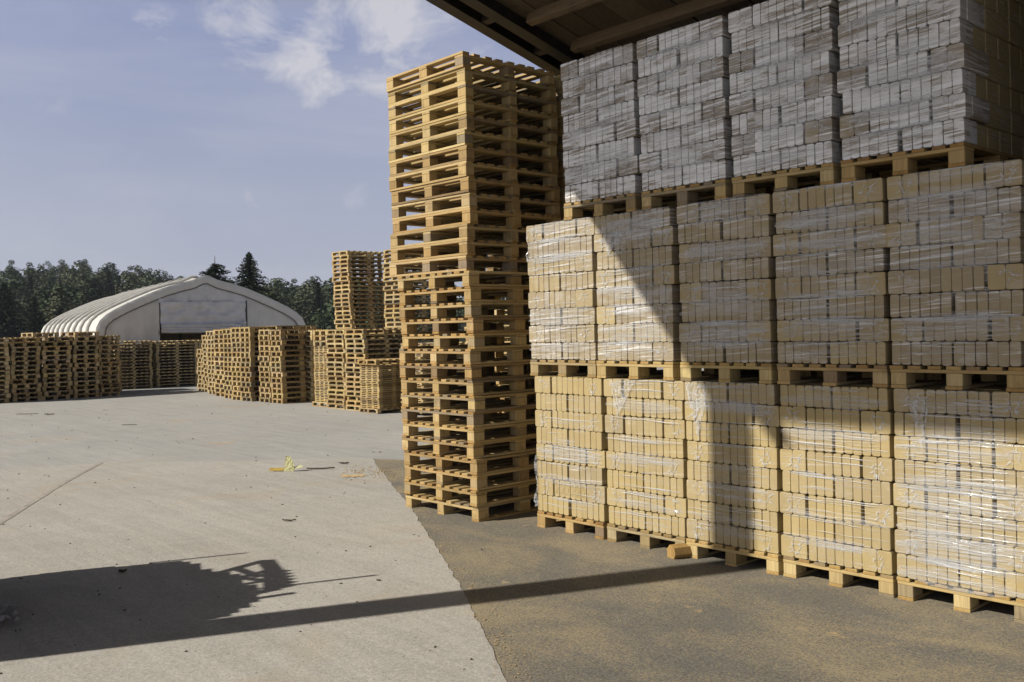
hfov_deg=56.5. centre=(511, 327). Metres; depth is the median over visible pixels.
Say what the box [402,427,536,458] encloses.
wooden pallet
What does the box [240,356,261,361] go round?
wooden pallet
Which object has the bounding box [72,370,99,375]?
wooden pallet
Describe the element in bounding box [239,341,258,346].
wooden pallet
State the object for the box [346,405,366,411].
wooden pallet
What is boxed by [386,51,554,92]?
wooden pallet
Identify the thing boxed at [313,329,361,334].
wooden pallet
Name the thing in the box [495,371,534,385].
wooden pallet
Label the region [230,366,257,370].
wooden pallet
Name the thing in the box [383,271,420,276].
wooden pallet
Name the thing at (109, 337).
wooden pallet
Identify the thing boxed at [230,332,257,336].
wooden pallet
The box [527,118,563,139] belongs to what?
wooden pallet
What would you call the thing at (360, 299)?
wooden pallet
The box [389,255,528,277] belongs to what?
wooden pallet
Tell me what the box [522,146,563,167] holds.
wooden pallet
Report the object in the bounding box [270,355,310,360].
wooden pallet
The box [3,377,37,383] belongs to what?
wooden pallet
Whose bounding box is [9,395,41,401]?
wooden pallet
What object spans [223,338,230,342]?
wooden pallet
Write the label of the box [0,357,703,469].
ground
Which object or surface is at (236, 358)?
wooden pallet
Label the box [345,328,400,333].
wooden pallet
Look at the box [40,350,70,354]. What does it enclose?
wooden pallet
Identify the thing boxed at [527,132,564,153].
wooden pallet
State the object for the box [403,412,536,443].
wooden pallet
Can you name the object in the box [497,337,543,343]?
wooden pallet
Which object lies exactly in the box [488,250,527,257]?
wooden pallet
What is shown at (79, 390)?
wooden pallet
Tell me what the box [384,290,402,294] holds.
wooden pallet
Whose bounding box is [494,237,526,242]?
wooden pallet
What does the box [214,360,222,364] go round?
wooden pallet
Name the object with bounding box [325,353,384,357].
wooden pallet
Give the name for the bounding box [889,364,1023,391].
wooden pallet
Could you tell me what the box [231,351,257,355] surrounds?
wooden pallet
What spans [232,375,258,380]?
wooden pallet
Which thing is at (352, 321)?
wooden pallet
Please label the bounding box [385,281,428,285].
wooden pallet
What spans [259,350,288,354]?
wooden pallet
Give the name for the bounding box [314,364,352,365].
slatted board
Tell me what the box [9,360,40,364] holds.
wooden pallet
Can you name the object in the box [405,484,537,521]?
wooden pallet
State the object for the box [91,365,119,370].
wooden pallet
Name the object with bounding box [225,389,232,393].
wooden pallet
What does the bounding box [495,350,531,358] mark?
wooden pallet
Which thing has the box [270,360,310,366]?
wooden pallet
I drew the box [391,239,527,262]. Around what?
wooden pallet
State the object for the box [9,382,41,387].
wooden pallet
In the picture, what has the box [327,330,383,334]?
wooden pallet
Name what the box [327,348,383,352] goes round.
wooden pallet
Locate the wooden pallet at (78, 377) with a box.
[65,374,98,380]
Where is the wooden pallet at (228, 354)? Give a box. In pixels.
[223,352,230,356]
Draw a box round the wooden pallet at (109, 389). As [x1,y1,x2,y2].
[93,386,121,391]
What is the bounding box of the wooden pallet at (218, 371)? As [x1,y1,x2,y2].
[215,369,223,373]
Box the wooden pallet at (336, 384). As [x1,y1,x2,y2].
[328,379,359,385]
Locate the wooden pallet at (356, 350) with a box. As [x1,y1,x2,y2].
[345,347,400,352]
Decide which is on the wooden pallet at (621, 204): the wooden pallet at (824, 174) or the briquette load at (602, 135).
the briquette load at (602, 135)
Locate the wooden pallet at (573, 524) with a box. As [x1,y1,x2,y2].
[537,510,608,539]
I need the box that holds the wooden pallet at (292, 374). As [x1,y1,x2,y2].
[271,370,309,376]
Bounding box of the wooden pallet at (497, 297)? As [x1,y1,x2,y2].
[495,294,527,299]
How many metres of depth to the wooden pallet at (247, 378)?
24.95 m
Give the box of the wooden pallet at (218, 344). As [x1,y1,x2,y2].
[213,343,222,346]
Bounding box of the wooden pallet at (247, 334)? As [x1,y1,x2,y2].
[240,332,266,336]
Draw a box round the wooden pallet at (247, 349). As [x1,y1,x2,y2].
[240,346,258,351]
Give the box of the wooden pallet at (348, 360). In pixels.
[346,356,399,362]
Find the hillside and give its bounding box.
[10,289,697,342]
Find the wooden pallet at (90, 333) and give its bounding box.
[61,331,98,335]
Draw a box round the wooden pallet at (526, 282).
[493,280,528,284]
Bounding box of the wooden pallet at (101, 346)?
[93,344,119,348]
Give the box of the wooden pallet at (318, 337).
[313,335,360,339]
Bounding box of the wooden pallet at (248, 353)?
[240,351,258,356]
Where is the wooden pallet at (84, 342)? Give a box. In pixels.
[64,340,97,344]
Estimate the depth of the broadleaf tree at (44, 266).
330.03 m
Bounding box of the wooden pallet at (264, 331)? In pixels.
[259,328,310,333]
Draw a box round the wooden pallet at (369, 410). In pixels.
[359,407,400,413]
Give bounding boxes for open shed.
[426,0,1017,377]
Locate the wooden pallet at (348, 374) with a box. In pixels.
[346,372,359,376]
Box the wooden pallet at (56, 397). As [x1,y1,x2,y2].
[36,393,69,399]
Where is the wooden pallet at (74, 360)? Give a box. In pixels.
[70,358,97,362]
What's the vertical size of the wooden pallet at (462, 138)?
0.144 m
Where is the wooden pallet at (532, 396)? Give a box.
[495,384,535,398]
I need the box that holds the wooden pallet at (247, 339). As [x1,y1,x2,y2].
[240,336,258,341]
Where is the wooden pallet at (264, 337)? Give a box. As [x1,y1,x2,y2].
[258,334,289,339]
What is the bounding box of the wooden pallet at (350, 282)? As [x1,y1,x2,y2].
[334,280,390,285]
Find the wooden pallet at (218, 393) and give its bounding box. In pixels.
[215,391,224,395]
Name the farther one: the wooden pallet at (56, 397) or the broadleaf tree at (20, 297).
the broadleaf tree at (20, 297)
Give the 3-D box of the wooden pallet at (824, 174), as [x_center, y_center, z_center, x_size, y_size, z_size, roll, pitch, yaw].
[2.319,-1.034,7.064,1.209,0.144,0.804,-1,0,-42]
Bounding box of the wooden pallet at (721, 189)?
[641,179,772,209]
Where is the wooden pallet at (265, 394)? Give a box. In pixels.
[260,391,290,397]
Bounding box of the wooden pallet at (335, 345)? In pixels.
[326,344,384,347]
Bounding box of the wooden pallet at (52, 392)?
[36,389,72,395]
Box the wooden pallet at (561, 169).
[521,161,564,181]
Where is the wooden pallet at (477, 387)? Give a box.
[401,372,557,395]
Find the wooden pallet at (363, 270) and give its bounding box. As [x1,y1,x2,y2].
[332,268,389,273]
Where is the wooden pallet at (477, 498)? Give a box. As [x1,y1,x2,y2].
[404,471,537,506]
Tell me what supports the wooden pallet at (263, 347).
on the wooden pallet at (264, 352)
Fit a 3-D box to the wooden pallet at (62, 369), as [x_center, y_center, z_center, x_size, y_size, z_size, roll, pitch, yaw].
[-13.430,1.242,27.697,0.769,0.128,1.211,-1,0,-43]
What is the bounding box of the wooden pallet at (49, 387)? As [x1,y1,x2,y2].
[34,384,70,390]
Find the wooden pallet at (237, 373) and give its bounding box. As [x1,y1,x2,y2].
[232,371,258,375]
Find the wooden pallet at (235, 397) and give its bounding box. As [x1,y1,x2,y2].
[231,395,258,399]
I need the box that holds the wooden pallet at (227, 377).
[223,375,231,379]
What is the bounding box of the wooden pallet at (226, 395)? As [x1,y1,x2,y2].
[224,393,231,398]
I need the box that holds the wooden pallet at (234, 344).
[231,342,257,346]
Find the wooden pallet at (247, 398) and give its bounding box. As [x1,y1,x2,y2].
[241,396,259,401]
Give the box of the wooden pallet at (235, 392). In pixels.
[232,390,258,394]
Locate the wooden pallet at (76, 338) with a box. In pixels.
[67,336,98,340]
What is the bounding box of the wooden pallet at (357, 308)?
[335,306,391,310]
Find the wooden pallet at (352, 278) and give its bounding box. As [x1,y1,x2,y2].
[332,276,388,281]
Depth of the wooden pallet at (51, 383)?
27.33 m
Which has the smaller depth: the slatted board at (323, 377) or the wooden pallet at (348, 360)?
the wooden pallet at (348, 360)
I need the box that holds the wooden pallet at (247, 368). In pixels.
[239,366,257,371]
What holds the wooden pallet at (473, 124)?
on the wooden pallet at (462, 138)
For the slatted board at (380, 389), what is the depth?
20.58 m
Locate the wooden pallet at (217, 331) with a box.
[214,329,222,333]
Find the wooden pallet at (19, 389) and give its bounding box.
[9,386,40,392]
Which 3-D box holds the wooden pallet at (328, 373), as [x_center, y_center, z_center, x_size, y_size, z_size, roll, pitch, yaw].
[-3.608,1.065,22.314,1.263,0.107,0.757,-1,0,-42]
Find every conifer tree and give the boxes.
[0,283,31,337]
[19,296,46,335]
[55,306,62,316]
[84,278,106,300]
[101,271,116,294]
[198,258,234,283]
[234,252,281,302]
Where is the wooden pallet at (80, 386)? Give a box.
[71,383,97,389]
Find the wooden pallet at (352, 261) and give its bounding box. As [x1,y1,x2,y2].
[332,259,383,264]
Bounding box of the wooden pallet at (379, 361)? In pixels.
[357,358,399,364]
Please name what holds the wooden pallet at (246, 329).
on the wooden pallet at (247, 334)
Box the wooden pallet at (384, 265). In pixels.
[382,263,389,267]
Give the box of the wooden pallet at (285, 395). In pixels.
[272,391,310,398]
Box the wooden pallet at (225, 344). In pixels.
[223,342,235,346]
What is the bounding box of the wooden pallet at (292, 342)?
[271,339,309,344]
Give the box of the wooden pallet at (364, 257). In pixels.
[332,255,388,260]
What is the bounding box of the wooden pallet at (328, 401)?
[326,397,355,404]
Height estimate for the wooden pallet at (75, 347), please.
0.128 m
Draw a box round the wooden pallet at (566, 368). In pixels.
[530,359,662,377]
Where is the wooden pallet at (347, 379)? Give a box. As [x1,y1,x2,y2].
[345,377,359,381]
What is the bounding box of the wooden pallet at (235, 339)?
[230,337,257,341]
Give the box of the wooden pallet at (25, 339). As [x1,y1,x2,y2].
[9,337,39,341]
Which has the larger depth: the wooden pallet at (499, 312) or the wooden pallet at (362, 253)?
the wooden pallet at (362, 253)
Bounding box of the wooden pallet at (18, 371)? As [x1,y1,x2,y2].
[10,368,38,374]
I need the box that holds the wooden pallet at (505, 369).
[495,358,627,371]
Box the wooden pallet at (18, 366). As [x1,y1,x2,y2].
[4,364,39,369]
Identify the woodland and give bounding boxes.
[0,260,508,329]
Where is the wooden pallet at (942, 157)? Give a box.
[841,142,1023,182]
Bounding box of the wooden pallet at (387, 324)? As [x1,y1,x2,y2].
[385,322,432,326]
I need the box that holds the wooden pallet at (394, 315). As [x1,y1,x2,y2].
[384,313,430,317]
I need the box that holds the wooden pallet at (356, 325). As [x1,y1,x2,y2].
[336,323,392,327]
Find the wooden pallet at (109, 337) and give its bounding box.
[93,335,119,339]
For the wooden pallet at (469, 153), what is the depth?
9.31 m
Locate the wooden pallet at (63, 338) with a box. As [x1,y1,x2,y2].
[40,336,72,340]
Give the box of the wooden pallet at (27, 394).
[10,390,41,397]
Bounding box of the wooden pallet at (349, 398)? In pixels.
[347,396,359,400]
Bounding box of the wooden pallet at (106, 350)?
[92,348,119,352]
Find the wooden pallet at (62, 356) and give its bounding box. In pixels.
[34,354,70,359]
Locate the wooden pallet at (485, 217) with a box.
[392,208,560,233]
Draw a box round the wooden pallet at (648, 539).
[607,523,687,548]
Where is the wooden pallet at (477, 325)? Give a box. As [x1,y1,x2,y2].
[401,317,560,333]
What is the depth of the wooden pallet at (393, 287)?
22.59 m
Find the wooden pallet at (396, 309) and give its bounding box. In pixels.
[384,308,430,312]
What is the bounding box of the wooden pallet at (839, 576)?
[783,556,898,597]
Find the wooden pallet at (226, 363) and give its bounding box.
[223,361,230,365]
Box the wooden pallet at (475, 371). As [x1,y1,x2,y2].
[399,361,557,379]
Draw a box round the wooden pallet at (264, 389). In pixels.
[259,386,289,391]
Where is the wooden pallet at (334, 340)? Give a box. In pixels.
[325,339,383,343]
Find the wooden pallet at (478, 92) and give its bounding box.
[388,82,556,120]
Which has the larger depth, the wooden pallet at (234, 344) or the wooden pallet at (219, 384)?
the wooden pallet at (219, 384)
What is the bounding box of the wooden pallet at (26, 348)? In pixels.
[9,346,40,350]
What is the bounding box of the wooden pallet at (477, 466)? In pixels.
[404,442,536,474]
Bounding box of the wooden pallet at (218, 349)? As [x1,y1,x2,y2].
[214,347,222,351]
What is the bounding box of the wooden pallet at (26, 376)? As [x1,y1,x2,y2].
[10,373,39,378]
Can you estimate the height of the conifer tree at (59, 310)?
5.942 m
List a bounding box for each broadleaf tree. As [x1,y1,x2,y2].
[6,260,19,275]
[15,291,28,303]
[38,261,56,274]
[55,259,69,279]
[80,259,93,278]
[161,271,172,280]
[288,278,297,291]
[308,314,328,329]
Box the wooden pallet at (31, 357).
[10,355,39,360]
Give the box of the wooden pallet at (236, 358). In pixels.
[232,356,257,360]
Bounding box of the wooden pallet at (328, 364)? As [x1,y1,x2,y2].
[326,361,362,366]
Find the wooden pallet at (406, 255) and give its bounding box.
[383,254,423,258]
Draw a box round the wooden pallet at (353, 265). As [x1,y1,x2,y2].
[332,263,388,268]
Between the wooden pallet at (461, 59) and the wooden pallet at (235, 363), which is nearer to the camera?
the wooden pallet at (461, 59)
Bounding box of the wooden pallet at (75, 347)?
[65,344,99,349]
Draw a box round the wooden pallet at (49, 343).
[39,341,69,345]
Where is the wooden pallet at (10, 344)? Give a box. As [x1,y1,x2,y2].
[8,342,38,346]
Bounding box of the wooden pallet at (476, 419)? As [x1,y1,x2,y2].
[401,399,535,427]
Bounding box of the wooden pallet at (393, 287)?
[383,285,428,290]
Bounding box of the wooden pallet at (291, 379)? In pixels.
[270,376,310,382]
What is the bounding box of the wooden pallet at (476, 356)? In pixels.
[399,347,532,364]
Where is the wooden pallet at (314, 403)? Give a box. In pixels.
[312,401,339,406]
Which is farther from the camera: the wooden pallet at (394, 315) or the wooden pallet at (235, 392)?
the wooden pallet at (235, 392)
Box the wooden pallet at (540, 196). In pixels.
[521,189,565,202]
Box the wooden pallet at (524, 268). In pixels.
[486,264,527,271]
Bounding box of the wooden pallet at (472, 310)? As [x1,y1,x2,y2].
[399,302,529,319]
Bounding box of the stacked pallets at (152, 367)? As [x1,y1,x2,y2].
[0,310,547,413]
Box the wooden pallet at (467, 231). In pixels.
[390,223,525,248]
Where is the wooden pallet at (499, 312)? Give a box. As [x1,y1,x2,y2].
[494,308,530,314]
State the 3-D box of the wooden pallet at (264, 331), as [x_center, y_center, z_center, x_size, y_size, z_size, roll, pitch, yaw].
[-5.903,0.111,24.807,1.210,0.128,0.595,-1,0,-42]
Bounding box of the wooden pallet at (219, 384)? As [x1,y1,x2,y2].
[214,382,224,386]
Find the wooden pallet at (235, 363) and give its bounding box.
[231,361,258,365]
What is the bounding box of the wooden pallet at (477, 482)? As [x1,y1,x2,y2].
[405,457,537,490]
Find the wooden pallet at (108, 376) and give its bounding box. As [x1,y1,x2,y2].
[92,374,118,378]
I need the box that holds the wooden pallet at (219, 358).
[213,356,222,360]
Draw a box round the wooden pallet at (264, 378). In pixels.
[259,376,288,381]
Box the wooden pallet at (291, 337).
[270,334,309,339]
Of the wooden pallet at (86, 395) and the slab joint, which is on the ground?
the wooden pallet at (86, 395)
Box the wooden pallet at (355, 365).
[345,361,396,367]
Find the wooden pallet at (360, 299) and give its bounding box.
[333,298,390,302]
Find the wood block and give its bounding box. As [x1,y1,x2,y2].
[667,543,691,558]
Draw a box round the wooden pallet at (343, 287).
[334,285,390,289]
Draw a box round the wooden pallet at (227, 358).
[223,356,231,360]
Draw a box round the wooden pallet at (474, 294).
[399,286,529,305]
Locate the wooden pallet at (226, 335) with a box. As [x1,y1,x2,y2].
[223,333,229,337]
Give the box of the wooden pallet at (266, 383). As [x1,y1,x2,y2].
[260,381,289,386]
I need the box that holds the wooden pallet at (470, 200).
[392,192,560,219]
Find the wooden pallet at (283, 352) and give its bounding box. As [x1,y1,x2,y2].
[271,350,309,355]
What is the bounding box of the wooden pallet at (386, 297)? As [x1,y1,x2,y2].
[384,294,430,299]
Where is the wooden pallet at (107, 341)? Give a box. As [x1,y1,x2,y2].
[91,340,119,343]
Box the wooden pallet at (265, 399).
[259,397,290,402]
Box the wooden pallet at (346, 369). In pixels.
[344,367,359,372]
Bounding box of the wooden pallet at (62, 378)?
[38,376,70,381]
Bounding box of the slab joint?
[0,462,102,523]
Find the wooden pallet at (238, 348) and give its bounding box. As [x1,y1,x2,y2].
[232,346,258,350]
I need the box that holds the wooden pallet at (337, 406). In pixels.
[327,402,354,409]
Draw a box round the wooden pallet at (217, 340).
[213,338,222,342]
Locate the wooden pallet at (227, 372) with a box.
[224,370,231,374]
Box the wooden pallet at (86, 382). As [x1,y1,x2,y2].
[71,379,99,384]
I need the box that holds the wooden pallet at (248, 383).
[241,381,259,386]
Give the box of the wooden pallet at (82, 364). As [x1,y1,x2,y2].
[72,362,99,366]
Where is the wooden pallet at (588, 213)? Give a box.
[522,203,625,217]
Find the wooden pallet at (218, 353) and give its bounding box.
[214,352,223,355]
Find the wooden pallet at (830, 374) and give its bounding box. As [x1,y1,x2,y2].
[777,363,926,387]
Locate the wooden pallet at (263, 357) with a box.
[258,355,288,360]
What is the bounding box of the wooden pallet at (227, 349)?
[223,347,231,351]
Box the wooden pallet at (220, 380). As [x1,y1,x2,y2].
[215,378,224,382]
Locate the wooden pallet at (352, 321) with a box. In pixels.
[334,319,390,323]
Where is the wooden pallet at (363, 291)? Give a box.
[334,289,390,293]
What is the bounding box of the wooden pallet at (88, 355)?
[65,353,98,357]
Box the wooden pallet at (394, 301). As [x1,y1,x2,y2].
[384,299,430,303]
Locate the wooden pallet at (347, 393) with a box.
[345,390,365,396]
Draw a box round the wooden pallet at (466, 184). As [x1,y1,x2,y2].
[391,176,559,205]
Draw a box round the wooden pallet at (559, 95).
[519,89,564,110]
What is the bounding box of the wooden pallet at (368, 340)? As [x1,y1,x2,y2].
[345,338,402,343]
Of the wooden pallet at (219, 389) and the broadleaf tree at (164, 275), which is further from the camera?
the broadleaf tree at (164, 275)
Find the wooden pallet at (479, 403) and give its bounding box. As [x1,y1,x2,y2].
[402,386,535,411]
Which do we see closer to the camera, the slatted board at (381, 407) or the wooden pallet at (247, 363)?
the slatted board at (381, 407)
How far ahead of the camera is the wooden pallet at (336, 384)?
21.93 m
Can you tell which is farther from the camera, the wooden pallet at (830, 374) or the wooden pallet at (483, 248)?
the wooden pallet at (483, 248)
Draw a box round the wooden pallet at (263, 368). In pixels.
[258,366,288,370]
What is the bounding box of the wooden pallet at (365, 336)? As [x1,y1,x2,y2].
[344,333,401,338]
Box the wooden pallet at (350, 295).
[333,293,390,298]
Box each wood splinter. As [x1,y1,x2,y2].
[307,467,334,468]
[341,474,364,476]
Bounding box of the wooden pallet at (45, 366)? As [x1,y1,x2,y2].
[34,363,71,368]
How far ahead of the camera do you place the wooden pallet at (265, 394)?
24.41 m
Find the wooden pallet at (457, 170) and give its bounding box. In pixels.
[389,161,557,191]
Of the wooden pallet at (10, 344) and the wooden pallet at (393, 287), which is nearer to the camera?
the wooden pallet at (393, 287)
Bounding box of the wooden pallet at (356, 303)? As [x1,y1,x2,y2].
[333,302,390,306]
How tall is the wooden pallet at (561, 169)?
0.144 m
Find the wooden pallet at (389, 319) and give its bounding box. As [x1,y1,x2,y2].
[385,317,417,321]
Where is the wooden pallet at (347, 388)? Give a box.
[345,385,359,391]
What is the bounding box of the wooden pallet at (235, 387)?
[233,385,257,389]
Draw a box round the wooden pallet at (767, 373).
[680,362,852,383]
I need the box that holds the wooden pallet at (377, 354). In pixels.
[345,351,399,357]
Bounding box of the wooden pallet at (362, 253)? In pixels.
[331,250,388,256]
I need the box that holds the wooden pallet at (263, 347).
[259,345,287,349]
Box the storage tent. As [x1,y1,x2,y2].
[41,275,304,365]
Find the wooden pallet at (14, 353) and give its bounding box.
[3,351,39,355]
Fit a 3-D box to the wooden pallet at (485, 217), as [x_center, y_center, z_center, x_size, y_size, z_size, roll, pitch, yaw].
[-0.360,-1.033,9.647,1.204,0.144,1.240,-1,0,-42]
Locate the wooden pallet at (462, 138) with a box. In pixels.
[388,129,556,162]
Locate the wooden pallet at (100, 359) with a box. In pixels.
[92,357,118,361]
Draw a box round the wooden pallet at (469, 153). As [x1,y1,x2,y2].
[389,145,558,176]
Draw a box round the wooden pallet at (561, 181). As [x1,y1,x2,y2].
[520,174,565,188]
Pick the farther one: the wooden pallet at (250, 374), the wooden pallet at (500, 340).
the wooden pallet at (250, 374)
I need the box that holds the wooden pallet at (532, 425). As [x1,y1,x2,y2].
[498,412,535,426]
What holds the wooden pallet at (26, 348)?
on the wooden pallet at (14, 353)
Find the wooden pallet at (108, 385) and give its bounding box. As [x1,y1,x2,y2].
[92,382,120,387]
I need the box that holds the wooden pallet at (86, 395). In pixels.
[64,392,98,397]
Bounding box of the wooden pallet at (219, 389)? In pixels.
[215,387,224,391]
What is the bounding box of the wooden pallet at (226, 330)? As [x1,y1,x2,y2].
[222,328,230,332]
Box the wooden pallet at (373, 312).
[335,310,391,315]
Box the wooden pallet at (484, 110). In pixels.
[389,98,557,134]
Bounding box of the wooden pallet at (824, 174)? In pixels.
[732,162,879,197]
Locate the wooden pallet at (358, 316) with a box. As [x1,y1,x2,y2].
[335,315,391,319]
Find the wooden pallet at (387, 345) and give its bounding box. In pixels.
[345,342,402,347]
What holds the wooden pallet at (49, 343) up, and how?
on the wooden pallet at (61, 347)
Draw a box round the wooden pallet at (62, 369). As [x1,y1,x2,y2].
[39,367,70,372]
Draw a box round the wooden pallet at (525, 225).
[523,217,564,227]
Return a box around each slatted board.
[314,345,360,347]
[314,349,340,350]
[314,354,340,355]
[314,359,353,360]
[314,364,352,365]
[314,377,340,378]
[315,382,342,383]
[359,375,399,377]
[359,380,400,382]
[360,363,400,366]
[360,365,401,368]
[360,367,399,369]
[360,369,399,371]
[360,371,399,373]
[360,373,399,375]
[360,376,399,379]
[360,378,400,380]
[360,382,400,384]
[360,384,400,386]
[360,385,400,388]
[360,387,400,390]
[360,389,400,391]
[360,391,401,393]
[360,393,400,395]
[360,394,400,397]
[360,396,400,399]
[360,398,401,401]
[360,400,401,402]
[360,402,400,404]
[360,403,401,406]
[361,405,401,408]
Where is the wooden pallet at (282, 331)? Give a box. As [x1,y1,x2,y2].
[270,329,321,334]
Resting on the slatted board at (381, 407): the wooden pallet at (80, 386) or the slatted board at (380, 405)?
the slatted board at (380, 405)
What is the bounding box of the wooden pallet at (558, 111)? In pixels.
[528,103,562,125]
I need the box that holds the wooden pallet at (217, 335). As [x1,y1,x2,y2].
[213,334,222,337]
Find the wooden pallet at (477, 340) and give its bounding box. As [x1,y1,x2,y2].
[402,332,530,348]
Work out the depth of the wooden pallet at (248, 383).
24.93 m
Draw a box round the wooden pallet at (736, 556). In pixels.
[686,538,783,574]
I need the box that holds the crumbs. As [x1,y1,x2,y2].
[0,404,481,673]
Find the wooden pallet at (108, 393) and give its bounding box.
[93,391,119,396]
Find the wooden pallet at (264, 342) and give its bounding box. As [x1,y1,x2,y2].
[259,340,289,344]
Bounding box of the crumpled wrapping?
[269,456,302,470]
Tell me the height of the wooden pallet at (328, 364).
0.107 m
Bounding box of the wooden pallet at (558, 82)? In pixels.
[533,75,562,95]
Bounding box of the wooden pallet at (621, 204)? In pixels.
[564,193,703,220]
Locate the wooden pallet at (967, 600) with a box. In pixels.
[897,576,1023,623]
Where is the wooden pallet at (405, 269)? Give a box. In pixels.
[384,268,422,272]
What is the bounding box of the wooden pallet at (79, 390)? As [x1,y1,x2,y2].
[67,387,98,393]
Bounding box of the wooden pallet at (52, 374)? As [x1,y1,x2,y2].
[34,372,71,377]
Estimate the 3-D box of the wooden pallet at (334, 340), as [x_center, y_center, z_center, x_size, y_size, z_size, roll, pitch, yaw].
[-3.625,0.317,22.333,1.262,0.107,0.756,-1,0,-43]
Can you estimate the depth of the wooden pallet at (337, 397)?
21.94 m
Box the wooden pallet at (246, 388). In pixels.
[239,386,258,391]
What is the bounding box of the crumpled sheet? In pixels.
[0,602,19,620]
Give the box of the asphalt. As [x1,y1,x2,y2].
[374,459,1023,681]
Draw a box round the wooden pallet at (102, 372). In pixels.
[93,369,120,374]
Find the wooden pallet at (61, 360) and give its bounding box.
[35,358,69,363]
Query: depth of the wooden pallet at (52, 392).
27.31 m
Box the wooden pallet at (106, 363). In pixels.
[93,361,120,365]
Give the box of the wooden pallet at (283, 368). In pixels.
[270,365,309,371]
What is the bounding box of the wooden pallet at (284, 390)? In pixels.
[271,386,309,392]
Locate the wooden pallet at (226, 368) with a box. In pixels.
[223,366,230,370]
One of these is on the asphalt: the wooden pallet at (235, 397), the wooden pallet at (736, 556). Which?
the wooden pallet at (736, 556)
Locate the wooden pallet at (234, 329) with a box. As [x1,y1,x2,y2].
[230,327,258,331]
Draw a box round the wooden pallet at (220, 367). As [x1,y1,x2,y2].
[214,365,222,369]
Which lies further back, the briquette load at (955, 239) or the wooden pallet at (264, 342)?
the wooden pallet at (264, 342)
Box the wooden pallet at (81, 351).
[71,349,97,353]
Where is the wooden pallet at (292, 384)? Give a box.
[271,381,310,387]
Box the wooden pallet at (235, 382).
[232,380,259,385]
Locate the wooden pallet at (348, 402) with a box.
[346,400,359,405]
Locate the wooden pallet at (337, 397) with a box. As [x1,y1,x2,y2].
[327,393,359,399]
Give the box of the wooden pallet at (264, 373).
[259,371,289,375]
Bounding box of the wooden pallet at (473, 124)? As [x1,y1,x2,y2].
[389,114,557,148]
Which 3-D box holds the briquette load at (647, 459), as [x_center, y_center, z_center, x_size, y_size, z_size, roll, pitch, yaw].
[1.487,1.012,8.008,1.216,1.205,0.835,-1,0,-42]
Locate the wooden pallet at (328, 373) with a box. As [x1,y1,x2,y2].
[326,370,359,376]
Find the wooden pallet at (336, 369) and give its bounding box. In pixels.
[326,366,359,371]
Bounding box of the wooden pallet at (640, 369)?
[596,360,757,380]
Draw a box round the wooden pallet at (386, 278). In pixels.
[383,277,425,281]
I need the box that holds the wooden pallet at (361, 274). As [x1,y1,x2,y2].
[333,272,389,277]
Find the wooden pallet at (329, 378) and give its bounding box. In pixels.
[327,375,359,380]
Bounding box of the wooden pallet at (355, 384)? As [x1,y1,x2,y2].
[345,382,359,386]
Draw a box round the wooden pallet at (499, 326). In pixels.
[496,322,537,329]
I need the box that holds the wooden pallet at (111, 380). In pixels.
[93,377,120,383]
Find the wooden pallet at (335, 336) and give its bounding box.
[325,334,379,338]
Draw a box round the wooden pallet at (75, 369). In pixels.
[65,366,97,371]
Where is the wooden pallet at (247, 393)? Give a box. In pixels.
[240,391,262,396]
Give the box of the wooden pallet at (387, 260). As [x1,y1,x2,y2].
[384,257,415,262]
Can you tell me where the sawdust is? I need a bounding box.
[339,465,984,681]
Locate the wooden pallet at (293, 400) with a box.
[272,396,310,403]
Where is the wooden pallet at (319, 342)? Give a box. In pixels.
[313,340,361,345]
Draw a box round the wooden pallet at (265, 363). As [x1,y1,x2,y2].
[260,360,288,365]
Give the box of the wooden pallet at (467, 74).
[388,67,555,106]
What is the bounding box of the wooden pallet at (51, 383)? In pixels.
[35,380,71,386]
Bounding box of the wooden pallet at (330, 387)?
[328,384,359,390]
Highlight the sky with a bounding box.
[0,0,546,299]
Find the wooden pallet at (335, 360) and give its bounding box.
[326,358,353,362]
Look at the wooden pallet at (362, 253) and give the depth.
24.34 m
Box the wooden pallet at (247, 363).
[240,361,263,366]
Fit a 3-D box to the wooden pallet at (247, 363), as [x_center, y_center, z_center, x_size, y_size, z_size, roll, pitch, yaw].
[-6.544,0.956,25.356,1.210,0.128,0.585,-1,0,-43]
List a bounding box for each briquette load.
[526,217,607,359]
[535,375,628,521]
[561,43,644,202]
[594,207,703,360]
[604,377,688,536]
[637,15,733,190]
[677,194,792,362]
[684,375,783,553]
[728,0,845,176]
[773,178,915,364]
[780,377,897,574]
[837,0,1023,159]
[886,159,1023,366]
[893,379,1023,598]
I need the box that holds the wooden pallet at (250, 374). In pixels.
[241,371,258,376]
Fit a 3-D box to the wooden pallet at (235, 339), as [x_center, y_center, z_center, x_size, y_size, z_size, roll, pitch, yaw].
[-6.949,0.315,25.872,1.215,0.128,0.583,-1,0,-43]
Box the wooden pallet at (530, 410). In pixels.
[496,397,536,412]
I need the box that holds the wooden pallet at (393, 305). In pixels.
[385,304,399,308]
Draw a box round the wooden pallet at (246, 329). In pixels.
[239,326,290,331]
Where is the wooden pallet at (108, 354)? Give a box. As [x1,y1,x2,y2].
[92,352,118,356]
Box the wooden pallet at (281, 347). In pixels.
[269,344,317,350]
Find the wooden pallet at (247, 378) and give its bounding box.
[240,376,258,381]
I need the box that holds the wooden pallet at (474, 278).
[397,271,529,290]
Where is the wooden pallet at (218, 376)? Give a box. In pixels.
[213,374,223,378]
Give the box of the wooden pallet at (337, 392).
[327,388,359,394]
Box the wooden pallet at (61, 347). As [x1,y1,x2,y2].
[41,345,71,349]
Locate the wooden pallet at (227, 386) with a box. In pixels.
[223,384,232,388]

